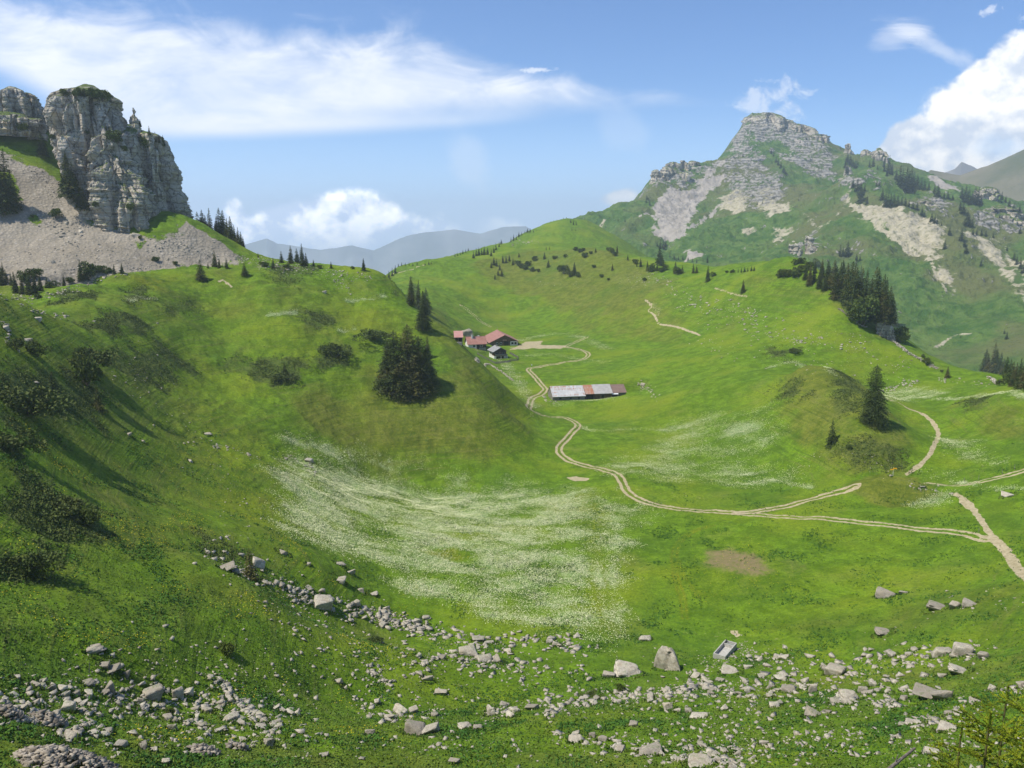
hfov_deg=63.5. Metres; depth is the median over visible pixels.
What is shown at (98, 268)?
juniper bush
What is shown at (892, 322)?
spruce
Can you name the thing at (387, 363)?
spruce
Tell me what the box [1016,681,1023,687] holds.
boulder
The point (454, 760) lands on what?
boulder
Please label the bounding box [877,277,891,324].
spruce
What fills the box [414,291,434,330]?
spruce
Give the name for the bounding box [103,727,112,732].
boulder
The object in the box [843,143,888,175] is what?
ridge teeth
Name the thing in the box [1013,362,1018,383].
spruce
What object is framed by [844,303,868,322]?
juniper bush
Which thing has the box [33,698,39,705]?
boulder
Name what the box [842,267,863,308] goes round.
spruce
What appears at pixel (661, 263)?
spruce
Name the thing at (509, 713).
boulder
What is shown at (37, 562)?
shrub
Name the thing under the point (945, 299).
mountain
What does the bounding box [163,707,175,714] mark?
juniper bush
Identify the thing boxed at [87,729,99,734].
boulder
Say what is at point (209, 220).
spruce
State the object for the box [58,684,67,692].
boulder
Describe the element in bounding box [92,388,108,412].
young spruce
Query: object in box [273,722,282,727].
boulder
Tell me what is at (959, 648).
boulder
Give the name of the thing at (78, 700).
boulder
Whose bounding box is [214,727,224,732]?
boulder
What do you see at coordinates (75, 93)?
juniper bush
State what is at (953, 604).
boulder
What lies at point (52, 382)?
young spruce
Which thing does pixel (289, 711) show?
boulder
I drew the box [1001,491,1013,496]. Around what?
boulder
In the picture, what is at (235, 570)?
boulder
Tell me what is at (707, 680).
boulder
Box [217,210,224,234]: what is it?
spruce
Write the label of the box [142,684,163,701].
boulder
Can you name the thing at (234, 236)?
spruce
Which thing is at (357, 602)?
boulder
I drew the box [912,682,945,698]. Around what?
boulder
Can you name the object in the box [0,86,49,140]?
crag
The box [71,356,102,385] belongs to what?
juniper bush
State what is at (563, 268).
juniper bush
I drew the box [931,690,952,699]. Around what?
boulder
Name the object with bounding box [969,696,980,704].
boulder
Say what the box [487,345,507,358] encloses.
chalet
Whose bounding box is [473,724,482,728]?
boulder
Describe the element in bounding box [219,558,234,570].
boulder
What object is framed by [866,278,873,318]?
spruce
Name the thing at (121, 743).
boulder
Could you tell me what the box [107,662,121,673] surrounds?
boulder
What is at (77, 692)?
boulder
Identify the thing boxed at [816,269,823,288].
spruce
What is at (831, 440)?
young spruce
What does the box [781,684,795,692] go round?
boulder
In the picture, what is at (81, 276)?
spruce
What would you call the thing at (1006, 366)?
spruce
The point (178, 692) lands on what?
boulder
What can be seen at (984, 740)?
young spruce
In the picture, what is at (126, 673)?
boulder
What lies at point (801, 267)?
juniper bush
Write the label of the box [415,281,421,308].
spruce
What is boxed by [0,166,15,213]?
spruce
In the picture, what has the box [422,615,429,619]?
boulder
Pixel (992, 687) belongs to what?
boulder
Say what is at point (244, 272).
spruce
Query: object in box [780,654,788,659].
boulder
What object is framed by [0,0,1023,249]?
sky
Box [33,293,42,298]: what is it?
juniper bush
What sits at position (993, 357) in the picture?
spruce
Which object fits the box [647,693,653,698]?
boulder
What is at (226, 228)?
spruce
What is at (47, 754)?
stone heap
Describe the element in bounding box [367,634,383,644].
shrub
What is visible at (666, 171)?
ridge teeth
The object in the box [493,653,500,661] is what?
boulder
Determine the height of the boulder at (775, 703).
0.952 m
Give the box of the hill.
[928,150,1023,200]
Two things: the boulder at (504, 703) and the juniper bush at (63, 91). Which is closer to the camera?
the boulder at (504, 703)
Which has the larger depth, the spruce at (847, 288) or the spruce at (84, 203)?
the spruce at (847, 288)
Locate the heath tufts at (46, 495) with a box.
[0,265,1001,649]
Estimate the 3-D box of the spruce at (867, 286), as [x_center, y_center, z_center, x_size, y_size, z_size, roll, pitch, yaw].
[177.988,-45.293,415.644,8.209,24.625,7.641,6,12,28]
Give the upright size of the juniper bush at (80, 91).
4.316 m
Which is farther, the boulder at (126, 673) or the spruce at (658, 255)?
the spruce at (658, 255)
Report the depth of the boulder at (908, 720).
86.89 m
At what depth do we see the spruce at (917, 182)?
1500.51 m
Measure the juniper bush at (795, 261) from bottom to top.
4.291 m
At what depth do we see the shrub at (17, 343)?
182.54 m
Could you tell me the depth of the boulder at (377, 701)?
121.76 m
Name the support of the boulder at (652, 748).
on the terrain
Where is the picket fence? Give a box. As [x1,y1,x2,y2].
[477,352,517,363]
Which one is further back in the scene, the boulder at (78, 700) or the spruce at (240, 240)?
the spruce at (240, 240)
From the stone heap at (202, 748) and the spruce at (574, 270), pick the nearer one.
the stone heap at (202, 748)
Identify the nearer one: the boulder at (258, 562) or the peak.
the boulder at (258, 562)
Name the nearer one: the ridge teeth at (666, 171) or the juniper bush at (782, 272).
the juniper bush at (782, 272)
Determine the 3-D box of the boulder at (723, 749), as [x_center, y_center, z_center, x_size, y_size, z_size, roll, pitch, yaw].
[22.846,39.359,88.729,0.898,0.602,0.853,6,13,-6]
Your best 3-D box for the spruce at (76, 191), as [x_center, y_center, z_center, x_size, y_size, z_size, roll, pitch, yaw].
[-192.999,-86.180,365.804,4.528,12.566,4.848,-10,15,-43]
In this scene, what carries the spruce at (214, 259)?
on the terrain
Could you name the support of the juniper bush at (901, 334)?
on the terrain
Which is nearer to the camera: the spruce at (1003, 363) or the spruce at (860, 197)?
the spruce at (1003, 363)
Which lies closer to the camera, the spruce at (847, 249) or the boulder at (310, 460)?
the boulder at (310, 460)
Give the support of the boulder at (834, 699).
on the terrain
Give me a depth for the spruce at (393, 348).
298.68 m
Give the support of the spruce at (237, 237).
on the terrain
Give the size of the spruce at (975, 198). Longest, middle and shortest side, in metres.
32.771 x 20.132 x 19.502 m
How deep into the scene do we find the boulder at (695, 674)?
141.40 m
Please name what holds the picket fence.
on the terrain
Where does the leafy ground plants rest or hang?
on the terrain
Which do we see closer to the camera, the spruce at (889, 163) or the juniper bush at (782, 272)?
the juniper bush at (782, 272)
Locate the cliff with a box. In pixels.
[43,84,193,232]
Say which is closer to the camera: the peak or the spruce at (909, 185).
the spruce at (909, 185)
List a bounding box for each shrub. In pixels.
[0,384,75,416]
[0,427,48,453]
[4,546,68,579]
[5,337,38,349]
[37,495,86,524]
[67,345,120,366]
[263,372,301,380]
[316,342,352,358]
[351,328,390,342]
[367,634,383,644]
[578,689,604,696]
[789,346,802,352]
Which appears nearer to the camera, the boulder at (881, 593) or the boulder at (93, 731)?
the boulder at (93, 731)
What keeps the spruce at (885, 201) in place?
on the mountain at (945, 299)
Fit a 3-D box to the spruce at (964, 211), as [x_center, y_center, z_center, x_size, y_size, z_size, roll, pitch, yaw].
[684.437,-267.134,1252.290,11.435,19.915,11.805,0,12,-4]
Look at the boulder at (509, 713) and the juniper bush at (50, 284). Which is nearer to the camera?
the boulder at (509, 713)
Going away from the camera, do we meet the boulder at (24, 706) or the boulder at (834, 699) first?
the boulder at (24, 706)
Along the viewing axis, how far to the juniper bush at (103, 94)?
374.09 m
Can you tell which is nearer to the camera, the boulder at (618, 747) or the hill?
the boulder at (618, 747)
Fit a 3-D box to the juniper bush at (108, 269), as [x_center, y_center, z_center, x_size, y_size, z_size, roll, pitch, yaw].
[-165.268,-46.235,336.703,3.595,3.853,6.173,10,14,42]
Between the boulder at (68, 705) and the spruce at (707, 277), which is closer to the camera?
the boulder at (68, 705)
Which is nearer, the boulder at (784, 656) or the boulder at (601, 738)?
the boulder at (601, 738)
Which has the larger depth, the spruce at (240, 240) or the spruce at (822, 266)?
the spruce at (822, 266)
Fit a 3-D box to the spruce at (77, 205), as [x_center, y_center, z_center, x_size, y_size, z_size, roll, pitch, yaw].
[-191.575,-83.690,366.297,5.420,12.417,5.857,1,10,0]
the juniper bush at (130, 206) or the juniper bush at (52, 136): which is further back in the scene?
the juniper bush at (52, 136)
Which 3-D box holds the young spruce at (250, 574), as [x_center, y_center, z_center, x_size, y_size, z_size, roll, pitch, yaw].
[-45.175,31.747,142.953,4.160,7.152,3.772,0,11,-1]
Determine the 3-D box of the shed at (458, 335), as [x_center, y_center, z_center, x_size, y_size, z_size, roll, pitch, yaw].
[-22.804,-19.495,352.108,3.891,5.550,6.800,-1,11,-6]
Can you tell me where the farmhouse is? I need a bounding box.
[464,334,486,350]
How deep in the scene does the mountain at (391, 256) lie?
9000.29 m
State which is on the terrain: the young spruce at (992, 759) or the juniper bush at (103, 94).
the young spruce at (992, 759)
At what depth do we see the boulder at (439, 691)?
130.77 m
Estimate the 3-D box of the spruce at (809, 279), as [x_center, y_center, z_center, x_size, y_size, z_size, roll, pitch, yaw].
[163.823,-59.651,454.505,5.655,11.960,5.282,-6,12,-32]
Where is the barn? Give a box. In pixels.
[485,327,519,345]
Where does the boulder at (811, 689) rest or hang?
on the terrain
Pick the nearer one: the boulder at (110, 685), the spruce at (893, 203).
the boulder at (110, 685)
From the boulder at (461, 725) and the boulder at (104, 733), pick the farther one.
the boulder at (461, 725)
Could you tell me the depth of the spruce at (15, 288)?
296.99 m
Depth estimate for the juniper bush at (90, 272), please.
332.24 m
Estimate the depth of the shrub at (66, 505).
129.44 m
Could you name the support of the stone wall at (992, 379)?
on the terrain
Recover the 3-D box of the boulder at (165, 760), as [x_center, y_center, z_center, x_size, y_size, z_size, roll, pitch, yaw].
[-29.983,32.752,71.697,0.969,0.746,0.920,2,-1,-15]
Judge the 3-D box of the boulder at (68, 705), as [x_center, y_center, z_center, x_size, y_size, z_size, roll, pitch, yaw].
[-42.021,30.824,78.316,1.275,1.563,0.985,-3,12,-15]
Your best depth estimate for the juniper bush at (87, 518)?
129.91 m
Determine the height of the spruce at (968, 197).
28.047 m
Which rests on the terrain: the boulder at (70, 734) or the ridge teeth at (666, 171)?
the boulder at (70, 734)
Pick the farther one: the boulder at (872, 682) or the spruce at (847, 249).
the spruce at (847, 249)
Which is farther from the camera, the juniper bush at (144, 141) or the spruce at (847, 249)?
the spruce at (847, 249)
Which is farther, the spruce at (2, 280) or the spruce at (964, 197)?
the spruce at (964, 197)
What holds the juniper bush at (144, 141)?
on the terrain
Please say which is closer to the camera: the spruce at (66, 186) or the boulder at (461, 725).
the boulder at (461, 725)
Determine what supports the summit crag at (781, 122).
on the mountain at (945, 299)
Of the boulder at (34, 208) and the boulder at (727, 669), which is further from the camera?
the boulder at (34, 208)
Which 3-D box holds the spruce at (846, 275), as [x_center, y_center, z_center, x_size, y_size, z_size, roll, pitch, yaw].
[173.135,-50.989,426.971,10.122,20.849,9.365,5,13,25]
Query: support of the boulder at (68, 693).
on the terrain
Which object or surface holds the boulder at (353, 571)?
on the terrain
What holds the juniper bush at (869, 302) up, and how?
on the terrain
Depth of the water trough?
154.38 m
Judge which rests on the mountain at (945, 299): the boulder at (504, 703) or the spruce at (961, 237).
the spruce at (961, 237)
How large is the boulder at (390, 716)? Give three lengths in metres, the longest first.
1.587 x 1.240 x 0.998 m
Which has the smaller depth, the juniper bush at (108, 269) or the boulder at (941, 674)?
the boulder at (941, 674)
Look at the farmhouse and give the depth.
498.87 m
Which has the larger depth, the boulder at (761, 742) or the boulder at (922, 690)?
the boulder at (922, 690)
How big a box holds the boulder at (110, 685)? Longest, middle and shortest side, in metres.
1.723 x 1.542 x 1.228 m
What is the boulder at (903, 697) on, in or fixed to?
on the terrain
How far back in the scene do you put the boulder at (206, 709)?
94.92 m
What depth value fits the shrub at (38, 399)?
157.06 m
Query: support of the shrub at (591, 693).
on the terrain
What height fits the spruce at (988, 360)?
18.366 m
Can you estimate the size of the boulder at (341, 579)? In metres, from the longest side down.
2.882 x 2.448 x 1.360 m
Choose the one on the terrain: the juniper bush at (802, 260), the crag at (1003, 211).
the juniper bush at (802, 260)
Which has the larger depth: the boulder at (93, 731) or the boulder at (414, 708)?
the boulder at (414, 708)
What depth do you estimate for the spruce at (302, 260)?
384.20 m
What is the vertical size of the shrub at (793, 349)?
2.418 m
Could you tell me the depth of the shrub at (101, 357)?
213.43 m
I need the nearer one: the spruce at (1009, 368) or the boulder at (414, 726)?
the boulder at (414, 726)
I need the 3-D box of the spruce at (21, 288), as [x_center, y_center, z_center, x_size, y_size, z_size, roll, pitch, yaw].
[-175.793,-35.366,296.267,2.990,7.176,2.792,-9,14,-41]
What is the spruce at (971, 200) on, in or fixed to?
on the mountain at (945, 299)
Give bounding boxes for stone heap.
[0,703,29,723]
[10,743,121,767]
[30,708,68,727]
[184,742,220,756]
[225,741,248,750]
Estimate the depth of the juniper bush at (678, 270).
598.32 m
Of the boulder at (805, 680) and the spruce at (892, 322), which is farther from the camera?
the spruce at (892, 322)
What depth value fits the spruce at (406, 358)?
299.02 m
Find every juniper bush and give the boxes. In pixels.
[15,122,28,133]
[16,270,30,282]
[24,268,43,278]
[24,342,53,356]
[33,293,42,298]
[46,280,60,287]
[48,134,55,140]
[48,208,62,216]
[59,88,68,95]
[65,277,74,282]
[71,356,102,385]
[72,89,79,96]
[74,87,85,96]
[76,508,100,526]
[78,261,95,276]
[84,87,97,98]
[91,265,100,271]
[94,89,113,101]
[100,266,112,273]
[103,129,121,141]
[125,203,134,210]
[138,136,154,151]
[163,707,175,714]
[218,641,235,655]
[557,264,569,273]
[565,270,572,276]
[615,683,625,691]
[647,263,655,271]
[673,267,682,274]
[778,269,787,276]
[784,269,791,276]
[791,259,798,264]
[792,267,801,276]
[797,257,805,263]
[798,264,807,270]
[805,261,813,269]
[812,258,820,266]
[844,294,880,324]
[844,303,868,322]
[894,326,910,342]
[995,379,1004,384]
[1001,373,1014,384]
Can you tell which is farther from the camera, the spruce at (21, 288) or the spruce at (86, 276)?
the spruce at (86, 276)
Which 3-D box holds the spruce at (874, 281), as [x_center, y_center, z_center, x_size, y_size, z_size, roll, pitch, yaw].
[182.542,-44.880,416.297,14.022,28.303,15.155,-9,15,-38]
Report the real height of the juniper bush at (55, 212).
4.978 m
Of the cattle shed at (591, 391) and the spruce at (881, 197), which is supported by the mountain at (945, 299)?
the spruce at (881, 197)
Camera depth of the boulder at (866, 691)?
113.08 m
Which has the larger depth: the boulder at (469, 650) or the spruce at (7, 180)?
the spruce at (7, 180)
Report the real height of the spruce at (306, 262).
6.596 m
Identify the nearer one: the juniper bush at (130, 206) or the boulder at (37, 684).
the boulder at (37, 684)
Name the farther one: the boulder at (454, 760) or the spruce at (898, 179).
the spruce at (898, 179)
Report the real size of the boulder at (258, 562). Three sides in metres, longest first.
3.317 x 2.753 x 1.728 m
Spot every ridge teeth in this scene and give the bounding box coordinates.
[649,160,699,184]
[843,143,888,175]
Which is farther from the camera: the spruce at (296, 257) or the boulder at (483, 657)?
the spruce at (296, 257)
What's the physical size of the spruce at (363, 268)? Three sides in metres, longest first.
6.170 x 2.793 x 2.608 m
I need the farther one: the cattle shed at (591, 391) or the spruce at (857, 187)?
the spruce at (857, 187)
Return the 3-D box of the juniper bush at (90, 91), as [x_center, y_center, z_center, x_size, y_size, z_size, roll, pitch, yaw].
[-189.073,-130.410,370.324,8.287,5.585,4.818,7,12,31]
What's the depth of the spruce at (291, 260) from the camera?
386.10 m
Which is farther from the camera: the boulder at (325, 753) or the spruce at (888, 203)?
the spruce at (888, 203)
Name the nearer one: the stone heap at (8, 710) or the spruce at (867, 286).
the stone heap at (8, 710)
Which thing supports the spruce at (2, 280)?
on the terrain
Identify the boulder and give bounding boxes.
[20,704,27,708]
[28,205,38,210]
[29,680,40,687]
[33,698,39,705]
[47,685,55,689]
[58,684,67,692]
[61,700,75,712]
[62,690,70,696]
[64,729,76,740]
[72,690,80,695]
[72,697,81,702]
[77,707,87,712]
[78,699,87,706]
[80,678,96,686]
[84,689,92,698]
[86,643,106,653]
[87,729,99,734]
[99,661,109,669]
[99,731,109,736]
[100,688,109,694]
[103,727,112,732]
[105,680,115,694]
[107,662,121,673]
[114,739,128,747]
[122,669,130,678]
[138,739,146,749]
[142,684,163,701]
[161,758,169,764]
[162,713,172,720]
[167,724,177,730]
[172,686,183,698]
[184,687,193,696]
[201,707,212,712]
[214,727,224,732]
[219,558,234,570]
[223,710,239,720]
[231,568,239,573]
[236,718,246,725]
[237,735,246,741]
[252,556,265,568]
[255,723,266,728]
[264,738,276,746]
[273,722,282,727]
[279,549,287,554]
[286,708,294,715]
[305,458,313,462]
[314,594,332,610]
[319,751,328,756]
[335,678,342,683]
[336,576,345,584]
[347,569,355,573]
[354,599,359,606]
[365,729,374,734]
[374,698,380,703]
[379,621,385,627]
[384,714,394,718]
[393,703,407,713]
[404,719,425,734]
[409,705,418,712]
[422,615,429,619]
[422,674,433,680]
[422,721,439,733]
[434,688,446,694]
[439,654,445,659]
[448,757,460,762]
[457,722,471,729]
[459,645,477,656]
[462,329,472,336]
[472,635,484,640]
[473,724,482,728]
[477,654,491,661]
[487,707,496,714]
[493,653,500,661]
[500,701,507,706]
[506,710,513,716]
[508,706,519,712]
[524,704,538,708]
[568,734,584,742]
[589,732,595,737]
[598,735,606,741]
[602,670,615,677]
[614,659,640,676]
[614,744,625,752]
[629,720,637,726]
[638,635,650,640]
[639,742,661,755]
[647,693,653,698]
[654,646,679,670]
[662,702,674,709]
[688,753,715,767]
[689,712,707,718]
[690,671,700,677]
[703,678,712,682]
[715,677,724,681]
[720,704,727,710]
[720,747,727,751]
[721,663,738,673]
[759,740,768,744]
[769,701,779,707]
[773,674,785,680]
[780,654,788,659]
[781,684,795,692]
[800,677,808,682]
[804,705,820,717]
[808,686,816,692]
[824,662,846,675]
[829,697,840,702]
[838,685,859,699]
[841,697,852,704]
[857,686,867,692]
[860,689,873,694]
[868,679,876,686]
[874,625,888,634]
[875,586,895,598]
[886,651,895,656]
[900,695,907,699]
[905,716,913,724]
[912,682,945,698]
[922,746,942,754]
[926,598,944,609]
[931,647,951,657]
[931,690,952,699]
[936,720,956,731]
[937,673,946,676]
[947,660,966,673]
[949,600,960,608]
[951,642,973,655]
[962,598,976,607]
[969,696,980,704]
[977,651,988,657]
[988,684,995,690]
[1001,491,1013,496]
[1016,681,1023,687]
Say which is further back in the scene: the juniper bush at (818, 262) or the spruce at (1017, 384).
the juniper bush at (818, 262)
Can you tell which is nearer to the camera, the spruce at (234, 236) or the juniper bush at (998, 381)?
the juniper bush at (998, 381)
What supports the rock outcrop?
on the terrain
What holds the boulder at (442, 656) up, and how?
on the terrain
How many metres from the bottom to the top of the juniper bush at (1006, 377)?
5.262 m
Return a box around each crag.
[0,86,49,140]
[741,112,830,143]
[788,176,1023,256]
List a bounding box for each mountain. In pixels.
[244,226,530,274]
[573,113,1023,375]
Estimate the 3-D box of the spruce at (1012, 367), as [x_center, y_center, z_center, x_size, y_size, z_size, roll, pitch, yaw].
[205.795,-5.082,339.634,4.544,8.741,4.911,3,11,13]
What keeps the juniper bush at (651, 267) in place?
on the terrain
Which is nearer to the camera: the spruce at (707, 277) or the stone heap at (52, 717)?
the stone heap at (52, 717)
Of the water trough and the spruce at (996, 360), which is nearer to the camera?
the water trough
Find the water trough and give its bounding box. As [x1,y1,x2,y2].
[713,639,736,659]
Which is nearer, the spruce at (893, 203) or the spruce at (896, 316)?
the spruce at (896, 316)
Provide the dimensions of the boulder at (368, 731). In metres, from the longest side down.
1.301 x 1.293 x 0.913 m
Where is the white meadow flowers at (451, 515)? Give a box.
[131,295,1023,651]
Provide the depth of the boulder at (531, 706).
121.84 m
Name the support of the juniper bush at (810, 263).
on the terrain
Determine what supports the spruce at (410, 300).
on the terrain
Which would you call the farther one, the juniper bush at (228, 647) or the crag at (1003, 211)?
the crag at (1003, 211)
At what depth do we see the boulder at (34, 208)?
365.73 m
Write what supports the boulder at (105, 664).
on the terrain
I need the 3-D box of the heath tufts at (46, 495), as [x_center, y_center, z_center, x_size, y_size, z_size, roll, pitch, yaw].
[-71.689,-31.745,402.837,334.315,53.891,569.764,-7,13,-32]
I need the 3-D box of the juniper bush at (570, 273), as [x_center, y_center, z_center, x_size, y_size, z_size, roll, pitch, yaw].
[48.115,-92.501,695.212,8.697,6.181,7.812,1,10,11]
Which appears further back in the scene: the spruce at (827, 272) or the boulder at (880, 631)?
the spruce at (827, 272)
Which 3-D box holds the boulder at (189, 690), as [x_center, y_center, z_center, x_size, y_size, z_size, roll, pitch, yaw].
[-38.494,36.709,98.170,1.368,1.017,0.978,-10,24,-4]
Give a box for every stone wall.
[474,357,513,380]
[838,308,866,326]
[891,339,937,368]
[986,376,996,384]
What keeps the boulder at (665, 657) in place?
on the terrain
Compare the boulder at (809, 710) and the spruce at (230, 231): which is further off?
the spruce at (230, 231)
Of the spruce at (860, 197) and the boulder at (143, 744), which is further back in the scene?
the spruce at (860, 197)
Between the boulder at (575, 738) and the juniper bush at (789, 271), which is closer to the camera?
the boulder at (575, 738)
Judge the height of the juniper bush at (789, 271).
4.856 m
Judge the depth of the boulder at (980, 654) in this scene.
118.25 m
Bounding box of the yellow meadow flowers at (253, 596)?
[1,392,790,746]
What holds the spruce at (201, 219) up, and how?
on the terrain
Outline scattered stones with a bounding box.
[0,155,1023,767]
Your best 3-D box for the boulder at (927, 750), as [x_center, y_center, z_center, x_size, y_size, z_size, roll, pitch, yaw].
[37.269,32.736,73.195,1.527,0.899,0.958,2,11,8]
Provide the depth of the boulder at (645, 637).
162.48 m
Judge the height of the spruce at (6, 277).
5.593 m
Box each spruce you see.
[0,149,21,216]
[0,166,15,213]
[0,268,8,285]
[3,269,9,283]
[4,173,24,210]
[11,271,19,293]
[18,276,24,294]
[23,272,32,294]
[31,272,38,292]
[35,131,51,157]
[37,276,44,290]
[47,371,60,396]
[56,155,81,198]
[66,165,77,200]
[71,176,79,203]
[74,181,82,208]
[76,260,84,280]
[78,187,90,210]
[83,266,90,280]
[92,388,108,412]
[195,259,207,281]
[199,210,205,223]
[207,208,212,228]
[211,251,217,266]
[213,208,221,231]
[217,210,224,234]
[223,219,227,235]
[226,216,233,239]
[232,224,236,241]
[236,227,239,242]
[238,232,242,245]
[240,265,248,276]
[242,548,263,583]
[286,246,294,263]
[293,250,300,262]
[298,248,305,265]
[303,253,308,266]
[361,260,366,270]
[370,331,414,400]
[372,343,398,391]
[390,325,429,402]
[400,337,444,400]
[406,276,416,305]
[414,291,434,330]
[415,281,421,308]
[421,347,439,389]
[423,288,434,315]
[572,262,575,275]
[654,248,661,264]
[658,255,663,265]
[705,265,710,281]
[740,280,745,292]
[802,262,807,279]
[806,266,813,285]
[812,267,816,281]
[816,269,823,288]
[817,259,824,277]
[821,276,827,291]
[822,263,830,284]
[824,420,838,448]
[825,262,836,290]
[828,266,841,299]
[837,265,849,301]
[839,260,848,294]
[839,261,858,306]
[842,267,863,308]
[843,240,851,256]
[853,180,859,191]
[855,186,864,203]
[855,364,893,434]
[858,268,865,293]
[862,270,870,297]
[866,268,886,323]
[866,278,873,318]
[869,267,879,321]
[870,274,887,321]
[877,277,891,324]
[879,190,884,200]
[879,286,895,322]
[882,194,886,206]
[885,193,891,206]
[886,158,890,172]
[888,293,896,324]
[891,192,896,206]
[892,301,899,327]
[894,195,899,206]
[895,165,903,185]
[898,170,905,188]
[900,167,910,191]
[905,174,915,192]
[908,166,915,192]
[916,175,919,188]
[923,722,992,767]
[928,701,1023,767]
[931,751,960,767]
[934,186,940,196]
[944,367,949,378]
[952,689,1023,767]
[954,683,1023,767]
[958,228,963,241]
[959,202,966,213]
[961,185,968,201]
[962,211,970,225]
[964,188,970,203]
[968,191,973,205]
[973,186,981,204]
[976,187,981,205]
[978,350,988,371]
[984,354,991,371]
[986,342,997,372]
[991,350,999,373]
[995,353,1002,373]
[997,358,1004,374]
[999,357,1009,374]
[1006,359,1012,373]
[1008,372,1014,386]
[1010,361,1015,374]
[1012,359,1022,388]
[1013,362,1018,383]
[1014,366,1023,389]
[1017,372,1023,388]
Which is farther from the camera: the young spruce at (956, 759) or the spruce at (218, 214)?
the spruce at (218, 214)
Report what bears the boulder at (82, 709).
on the terrain
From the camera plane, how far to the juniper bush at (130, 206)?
365.42 m
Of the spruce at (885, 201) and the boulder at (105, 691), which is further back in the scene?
the spruce at (885, 201)
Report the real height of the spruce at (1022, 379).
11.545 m
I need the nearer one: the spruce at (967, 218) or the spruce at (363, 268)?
the spruce at (363, 268)
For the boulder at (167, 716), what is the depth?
88.32 m
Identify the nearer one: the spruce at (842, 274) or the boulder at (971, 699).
the boulder at (971, 699)
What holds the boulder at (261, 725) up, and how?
on the terrain
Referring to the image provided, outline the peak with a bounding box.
[944,162,975,174]
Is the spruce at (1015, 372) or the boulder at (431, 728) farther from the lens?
the spruce at (1015, 372)
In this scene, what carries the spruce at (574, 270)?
on the terrain
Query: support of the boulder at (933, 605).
on the terrain
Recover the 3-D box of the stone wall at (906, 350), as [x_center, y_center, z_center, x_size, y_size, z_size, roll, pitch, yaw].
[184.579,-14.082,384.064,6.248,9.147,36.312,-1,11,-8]
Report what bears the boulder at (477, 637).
on the terrain
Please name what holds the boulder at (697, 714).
on the terrain
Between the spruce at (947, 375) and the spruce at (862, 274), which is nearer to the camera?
the spruce at (947, 375)
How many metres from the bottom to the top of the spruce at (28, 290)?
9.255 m
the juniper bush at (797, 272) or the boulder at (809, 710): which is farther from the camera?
the juniper bush at (797, 272)
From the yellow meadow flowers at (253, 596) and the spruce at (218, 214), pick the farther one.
the spruce at (218, 214)
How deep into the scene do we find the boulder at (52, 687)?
81.01 m
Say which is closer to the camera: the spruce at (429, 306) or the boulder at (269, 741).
the boulder at (269, 741)
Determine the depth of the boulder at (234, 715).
92.78 m
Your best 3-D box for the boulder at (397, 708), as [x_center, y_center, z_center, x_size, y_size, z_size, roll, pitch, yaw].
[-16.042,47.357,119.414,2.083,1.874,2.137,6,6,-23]
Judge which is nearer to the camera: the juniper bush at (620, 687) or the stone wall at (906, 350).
the juniper bush at (620, 687)
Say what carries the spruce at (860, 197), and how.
on the mountain at (945, 299)
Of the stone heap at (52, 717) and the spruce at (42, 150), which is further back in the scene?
the spruce at (42, 150)
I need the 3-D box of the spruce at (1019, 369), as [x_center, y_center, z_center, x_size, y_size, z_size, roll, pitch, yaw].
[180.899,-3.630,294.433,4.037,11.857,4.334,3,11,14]
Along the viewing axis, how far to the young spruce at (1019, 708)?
7.38 m
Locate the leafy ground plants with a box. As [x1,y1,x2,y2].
[0,298,1023,767]
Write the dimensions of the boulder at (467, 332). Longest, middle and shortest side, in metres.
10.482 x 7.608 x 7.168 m
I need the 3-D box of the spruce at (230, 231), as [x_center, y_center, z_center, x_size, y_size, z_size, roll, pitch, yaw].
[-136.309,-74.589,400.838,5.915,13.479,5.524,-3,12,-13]
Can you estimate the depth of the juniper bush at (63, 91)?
369.49 m
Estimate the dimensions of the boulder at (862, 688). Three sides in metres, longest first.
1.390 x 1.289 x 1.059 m
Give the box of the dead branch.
[887,747,915,767]
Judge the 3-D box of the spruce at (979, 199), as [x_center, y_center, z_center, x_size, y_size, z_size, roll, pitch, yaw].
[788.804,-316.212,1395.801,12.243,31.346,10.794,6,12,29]
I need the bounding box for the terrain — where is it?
[0,130,1023,767]
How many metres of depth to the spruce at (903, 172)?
1430.35 m
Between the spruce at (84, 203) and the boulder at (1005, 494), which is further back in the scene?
the spruce at (84, 203)
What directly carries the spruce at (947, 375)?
on the terrain
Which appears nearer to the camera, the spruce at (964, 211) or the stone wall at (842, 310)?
the stone wall at (842, 310)
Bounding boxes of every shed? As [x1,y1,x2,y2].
[454,331,462,345]
[547,384,626,400]
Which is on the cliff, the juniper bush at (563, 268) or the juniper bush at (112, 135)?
the juniper bush at (112, 135)
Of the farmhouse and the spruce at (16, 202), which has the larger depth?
the farmhouse
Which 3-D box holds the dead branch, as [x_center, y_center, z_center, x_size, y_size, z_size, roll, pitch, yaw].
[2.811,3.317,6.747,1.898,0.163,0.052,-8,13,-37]
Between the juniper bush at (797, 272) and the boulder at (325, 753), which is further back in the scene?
the juniper bush at (797, 272)
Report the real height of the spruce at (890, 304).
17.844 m
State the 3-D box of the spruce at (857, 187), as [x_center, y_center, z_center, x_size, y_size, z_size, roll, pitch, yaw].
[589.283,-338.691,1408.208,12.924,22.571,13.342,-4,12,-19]
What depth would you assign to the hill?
2720.97 m
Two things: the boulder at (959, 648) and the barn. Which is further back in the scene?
the barn

